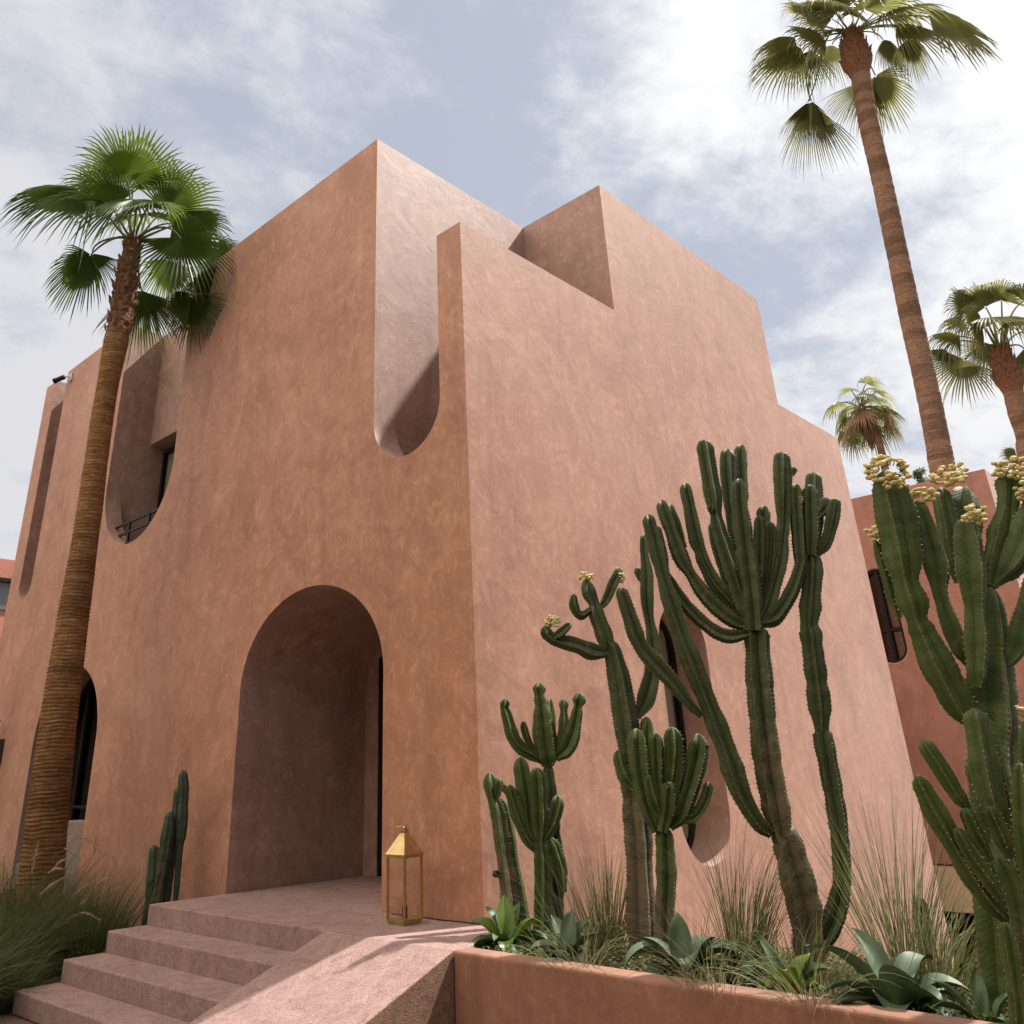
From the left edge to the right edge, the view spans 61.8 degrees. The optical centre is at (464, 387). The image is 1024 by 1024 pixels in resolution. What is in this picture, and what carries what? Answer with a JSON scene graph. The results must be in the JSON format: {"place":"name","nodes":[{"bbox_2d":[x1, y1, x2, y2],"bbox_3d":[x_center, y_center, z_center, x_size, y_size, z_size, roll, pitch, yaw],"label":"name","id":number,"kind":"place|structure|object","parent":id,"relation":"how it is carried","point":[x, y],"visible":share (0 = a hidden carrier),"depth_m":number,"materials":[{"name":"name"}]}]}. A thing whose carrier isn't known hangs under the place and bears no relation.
{"place":"outdoors","nodes":[
{"label":"outdoors","id":0,"kind":"place"},
{"bbox_2d":[0,1012,35,1023],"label":"forecourt","id":1,"kind":"structure","parent":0,"point":[8,1018],"depth_m":6.66,"materials":[{"name":"concrete"}]},
{"bbox_2d":[0,898,73,1002],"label":"fountain grass","id":2,"kind":"object","parent":1,"relation":"on","point":[5,957],"depth_m":6.95,"materials":[{"name":"green plant"}]},
{"bbox_2d":[0,889,115,996],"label":"garden bed","id":3,"kind":"object","parent":1,"relation":"on","point":[56,974],"visible":0.02,"depth_m":7.64,"materials":[{"name":"soil"}]},
{"bbox_2d":[0,837,25,909],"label":"fountain grass","id":4,"kind":"object","parent":3,"relation":"on","point":[9,872],"depth_m":9.29,"materials":[{"name":"green plant"}]},
{"bbox_2d":[0,933,67,1014],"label":"fountain grass","id":5,"kind":"object","parent":3,"relation":"on","point":[6,1005],"depth_m":7.00,"materials":[{"name":"green plant"}]},
{"bbox_2d":[0,857,126,984],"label":"fountain grass","id":6,"kind":"object","parent":3,"relation":"on","point":[33,940],"depth_m":7.64,"materials":[{"name":"green plant"}]},
{"bbox_2d":[0,835,128,951],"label":"fountain grass","id":7,"kind":"object","parent":3,"relation":"on","point":[34,858],"depth_m":8.58,"materials":[{"name":"green plant"}]},
{"bbox_2d":[0,915,141,993],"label":"ground cover","id":8,"kind":"object","parent":3,"relation":"on","point":[63,955],"visible":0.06,"depth_m":7.64,"materials":[{"name":"green plant"}]},
{"bbox_2d":[5,857,180,971],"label":"fountain grass","id":9,"kind":"object","parent":3,"relation":"on","point":[95,942],"depth_m":7.99,"materials":[{"name":"green plant"}]},
{"bbox_2d":[0,124,238,924],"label":"fan palm","id":10,"kind":"object","parent":3,"relation":"on","point":[103,193],"visible":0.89,"depth_m":11.72,"materials":[{"name":"plant"}]},
{"bbox_2d":[141,770,188,925],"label":"columnar cactus","id":11,"kind":"object","parent":3,"relation":"on","point":[167,854],"visible":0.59,"depth_m":8.51,"materials":[{"name":"green plant"}]},
{"bbox_2d":[12,876,491,1023],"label":"entrance steps","id":12,"kind":"structure","parent":1,"relation":"on","point":[187,961],"depth_m":6.62,"materials":[{"name":"pink concrete"}]},
{"bbox_2d":[385,824,423,925],"bbox_3d":[-0.453,3.664,6.450,0.215,0.655,0.215,-23,-32,39],"label":"lantern","id":13,"kind":"object","parent":12,"relation":"on","point":[404,845],"visible":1,"depth_m":6.42,"materials":[{"name":"gold metal"}]},
{"bbox_2d":[391,913,479,924],"bbox_3d":[-0.231,4.006,6.443,0.980,0.009,0.023,-23,-32,39],"label":"cable","id":14,"kind":"object","parent":12,"relation":"on","point":[439,919],"visible":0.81,"depth_m":6.37,"materials":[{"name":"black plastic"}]},
{"bbox_2d":[189,930,460,1023],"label":"ramp","id":15,"kind":"structure","parent":1,"relation":"on","point":[334,977],"depth_m":5.25,"materials":[{"name":"pink concrete"}]},
{"bbox_2d":[0,0,1023,559],"label":"sky","id":16,"kind":"structure","parent":0,"point":[526,108],"materials":[{"name":"blue"}]},
{"bbox_2d":[912,466,929,483],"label":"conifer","id":17,"kind":"object","parent":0,"point":[920,473],"visible":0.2,"depth_m":40.28,"materials":[{"name":"green plant"}]},
{"bbox_3d":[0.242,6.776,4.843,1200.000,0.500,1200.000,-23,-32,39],"label":"ground","id":18,"kind":"structure","parent":0,"visible":0},
{"bbox_2d":[0,558,14,637],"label":"villa","id":19,"kind":"object","parent":18,"relation":"on","point":[6,568],"depth_m":32.16,"materials":[{"name":"paint"}]},
{"bbox_2d":[0,139,953,967],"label":"house","id":20,"kind":"structure","parent":18,"relation":"on","point":[402,453],"depth_m":9.70,"materials":[{"name":"paint"}]},
{"bbox_2d":[0,739,4,764],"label":"window","id":21,"kind":"structure","parent":20,"relation":"in","point":[2,741],"depth_m":13.10,"materials":[{"name":"black metal"}]},
{"bbox_2d":[52,373,72,383],"bbox_3d":[-7.302,-0.173,15.534,0.362,0.178,0.111,-4,-24,6],"label":"security camera","id":22,"kind":"object","parent":20,"relation":"attached to","point":[60,378],"visible":1,"depth_m":15.51,"materials":[{"name":"grey plastic"}]},
{"bbox_2d":[69,678,96,819],"bbox_3d":[-5.155,5.682,11.753,2.040,3.470,0.094,-23,-32,39],"label":"window","id":23,"kind":"structure","parent":20,"relation":"in","point":[86,727],"depth_m":12.28,"materials":[{"name":"black glass"}]},
{"bbox_2d":[157,446,174,507],"bbox_3d":[-3.999,1.518,12.792,2.310,1.820,0.096,-23,-32,39],"label":"window","id":24,"kind":"structure","parent":20,"relation":"in","point":[170,451],"depth_m":13.67,"materials":[{"name":"black glass"}]},
{"bbox_2d":[377,658,382,875],"bbox_3d":[-0.163,3.970,9.145,2.215,2.285,0.100,-23,-32,39],"label":"door","id":25,"kind":"structure","parent":20,"relation":"in","point":[380,753],"depth_m":9.76,"materials":[{"name":"black"}]},
{"bbox_2d":[659,619,695,849],"bbox_3d":[2.081,3.657,9.150,0.058,2.530,0.960,-23,-32,39],"label":"window","id":26,"kind":"structure","parent":20,"relation":"in","point":[674,706],"depth_m":9.51,"materials":[{"name":"black glass"}]},
{"bbox_2d":[454,937,1000,1023],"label":"planter","id":27,"kind":"object","parent":18,"relation":"on","point":[496,987],"visible":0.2,"depth_m":4.53,"materials":[{"name":"paint"}]},
{"bbox_2d":[482,772,531,933],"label":"candelabra cactus","id":28,"kind":"object","parent":27,"relation":"on","point":[505,842],"visible":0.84,"depth_m":6.22,"materials":[{"name":"green plant"}]},
{"bbox_2d":[468,894,547,954],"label":"agave","id":29,"kind":"object","parent":27,"relation":"on","point":[501,915],"visible":0.84,"depth_m":5.60,"materials":[{"name":"green plant"}]},
{"bbox_2d":[499,682,586,939],"bbox_3d":[0.604,3.066,6.273,0.675,1.726,0.370,10,-27,-25],"label":"candelabra cactus","id":30,"kind":"object","parent":27,"relation":"on","point":[535,801],"visible":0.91,"depth_m":6.24,"materials":[{"name":"green plant"}]},
{"bbox_2d":[530,908,600,962],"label":"agave","id":31,"kind":"object","parent":27,"relation":"on","point":[568,918],"visible":0.69,"depth_m":5.23,"materials":[{"name":"green plant"}]},
{"bbox_2d":[483,894,648,973],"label":"grass tuft","id":32,"kind":"object","parent":27,"relation":"on","point":[586,954],"visible":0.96,"depth_m":4.85,"materials":[{"name":"green plant"}]},
{"bbox_2d":[500,839,635,945],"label":"grass tuft","id":33,"kind":"object","parent":27,"relation":"on","point":[549,919],"visible":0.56,"depth_m":5.66,"materials":[{"name":"green plant"}]},
{"bbox_2d":[537,827,653,955],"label":"grass tuft","id":34,"kind":"object","parent":27,"relation":"on","point":[603,931],"visible":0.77,"depth_m":5.54,"materials":[{"name":"green plant"}]},
{"bbox_2d":[540,534,660,958],"bbox_3d":[1.020,2.331,5.886,0.940,2.746,0.238,3,-25,-10],"label":"candelabra cactus","id":35,"kind":"object","parent":27,"relation":"on","point":[628,711],"visible":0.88,"depth_m":5.99,"materials":[{"name":"green plant"}]},
{"bbox_2d":[613,717,713,944],"bbox_3d":[1.325,2.851,5.525,0.653,1.371,0.308,-7,-25,11],"label":"candelabra cactus","id":36,"kind":"object","parent":27,"relation":"on","point":[666,794],"visible":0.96,"depth_m":5.58,"materials":[{"name":"green plant"}]},
{"bbox_2d":[624,912,742,984],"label":"agave","id":37,"kind":"object","parent":27,"relation":"on","point":[680,926],"visible":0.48,"depth_m":4.78,"materials":[{"name":"green plant"}]},
{"bbox_2d":[637,889,757,959],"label":"grass tuft","id":38,"kind":"object","parent":27,"relation":"on","point":[696,924],"visible":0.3,"depth_m":4.96,"materials":[{"name":"green plant"}]},
{"bbox_2d":[606,898,795,1001],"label":"grass tuft","id":39,"kind":"object","parent":27,"relation":"on","point":[720,979],"visible":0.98,"depth_m":4.30,"materials":[{"name":"green plant"}]},
{"bbox_2d":[615,439,852,977],"bbox_3d":[1.787,1.829,5.379,1.596,3.290,0.456,2,-25,-9],"label":"candelabra cactus","id":40,"kind":"object","parent":27,"relation":"on","point":[744,601],"visible":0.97,"depth_m":5.46,"materials":[{"name":"green plant"}]},
{"bbox_2d":[706,950,770,984],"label":"agave","id":41,"kind":"object","parent":27,"relation":"on","point":[747,967],"visible":0.41,"depth_m":4.59,"materials":[{"name":"green plant"}]},
{"bbox_2d":[470,923,1007,1023],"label":"ground cover","id":42,"kind":"object","parent":27,"relation":"on","point":[852,970],"visible":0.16,"depth_m":4.72,"materials":[{"name":"green plant"}]},
{"bbox_2d":[658,819,823,979],"bbox_3d":[1.614,2.868,4.853,0.881,0.826,0.971,-12,-26,22],"label":"grass tuft","id":43,"kind":"object","parent":27,"relation":"on","point":[742,924],"visible":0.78,"depth_m":4.81,"materials":[{"name":"green plant"}]},
{"bbox_2d":[750,935,829,994],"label":"agave","id":44,"kind":"object","parent":27,"relation":"on","point":[773,958],"visible":0.62,"depth_m":4.26,"materials":[{"name":"green plant"}]},
{"bbox_2d":[698,921,915,1017],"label":"grass tuft","id":45,"kind":"object","parent":27,"relation":"on","point":[799,987],"visible":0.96,"depth_m":3.97,"materials":[{"name":"green plant"}]},
{"bbox_2d":[707,887,908,992],"bbox_3d":[1.812,2.878,4.497,1.031,0.503,1.114,-14,-27,24],"label":"grass tuft","id":46,"kind":"object","parent":27,"relation":"on","point":[817,942],"visible":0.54,"depth_m":4.47,"materials":[{"name":"green plant"}]},
{"bbox_2d":[776,774,966,976],"bbox_3d":[2.312,2.646,4.676,1.142,1.082,1.286,-23,-32,39],"label":"grass tuft","id":47,"kind":"object","parent":27,"relation":"on","point":[899,929],"visible":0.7,"depth_m":4.53,"materials":[{"name":"green plant"}]},
{"bbox_2d":[805,928,971,1016],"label":"agave","id":48,"kind":"object","parent":27,"relation":"on","point":[923,990],"visible":0.83,"depth_m":3.90,"materials":[{"name":"green plant"}]},
{"bbox_2d":[830,851,979,1001],"bbox_3d":[2.555,2.694,4.345,1.064,0.668,1.143,2,-25,-8],"label":"grass tuft","id":49,"kind":"object","parent":27,"relation":"on","point":[946,964],"visible":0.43,"depth_m":4.25,"materials":[{"name":"green plant"}]},
{"bbox_2d":[916,899,929,959],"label":"candelabra cactus","id":50,"kind":"object","parent":27,"relation":"on","point":[923,919],"visible":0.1,"depth_m":4.73,"materials":[{"name":"green plant"}]},
{"bbox_2d":[863,454,1023,1023],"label":"candelabra cactus","id":51,"kind":"object","parent":27,"relation":"on","point":[986,645],"visible":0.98,"depth_m":4.45,"materials":[{"name":"green plant"}]},
{"bbox_2d":[911,708,1023,1023],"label":"candelabra cactus","id":52,"kind":"object","parent":27,"relation":"on","point":[996,890],"visible":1,"depth_m":3.77,"materials":[{"name":"green plant"}]},
{"bbox_2d":[927,967,1007,1023],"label":"agave","id":53,"kind":"object","parent":27,"relation":"on","point":[979,993],"visible":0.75,"depth_m":3.70,"materials":[{"name":"green plant"}]},
{"bbox_2d":[822,376,907,470],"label":"fan palm","id":54,"kind":"object","parent":18,"relation":"on","point":[862,428],"visible":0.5,"depth_m":52.96,"materials":[{"name":"green plant"}]},
{"bbox_2d":[746,0,1000,478],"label":"fan palm","id":55,"kind":"object","parent":18,"relation":"on","point":[866,94],"visible":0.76,"depth_m":24.53,"materials":[{"name":"plant"}]},
{"bbox_2d":[851,469,1023,969],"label":"annex","id":56,"kind":"object","parent":18,"relation":"on","point":[923,714],"visible":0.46,"depth_m":16.07,"materials":[{"name":"pink paint"}]},
{"bbox_2d":[868,570,906,662],"bbox_3d":[8.391,4.534,17.006,0.570,1.810,0.130,-23,-32,39],"label":"window","id":57,"kind":"structure","parent":56,"relation":"in","point":[895,646],"depth_m":16.92,"materials":[{"name":"black glass"}]},
{"bbox_2d":[944,911,976,969],"bbox_3d":[9.292,9.966,15.855,3.850,2.160,0.150,-23,-32,39],"label":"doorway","id":58,"kind":"structure","parent":56,"relation":"in","point":[971,918],"depth_m":15.79,"materials":[{"name":"black"}]},
{"bbox_2d":[928,278,1023,487],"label":"fan palm","id":59,"kind":"object","parent":18,"relation":"on","point":[1006,372],"visible":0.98,"depth_m":25.83,"materials":[{"name":"green plant"}]},
{"bbox_2d":[1000,446,1022,487],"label":"fan palm","id":60,"kind":"object","parent":18,"relation":"on","point":[1008,453],"visible":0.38,"depth_m":27.13,"materials":[{"name":"green plant"}]}
]}

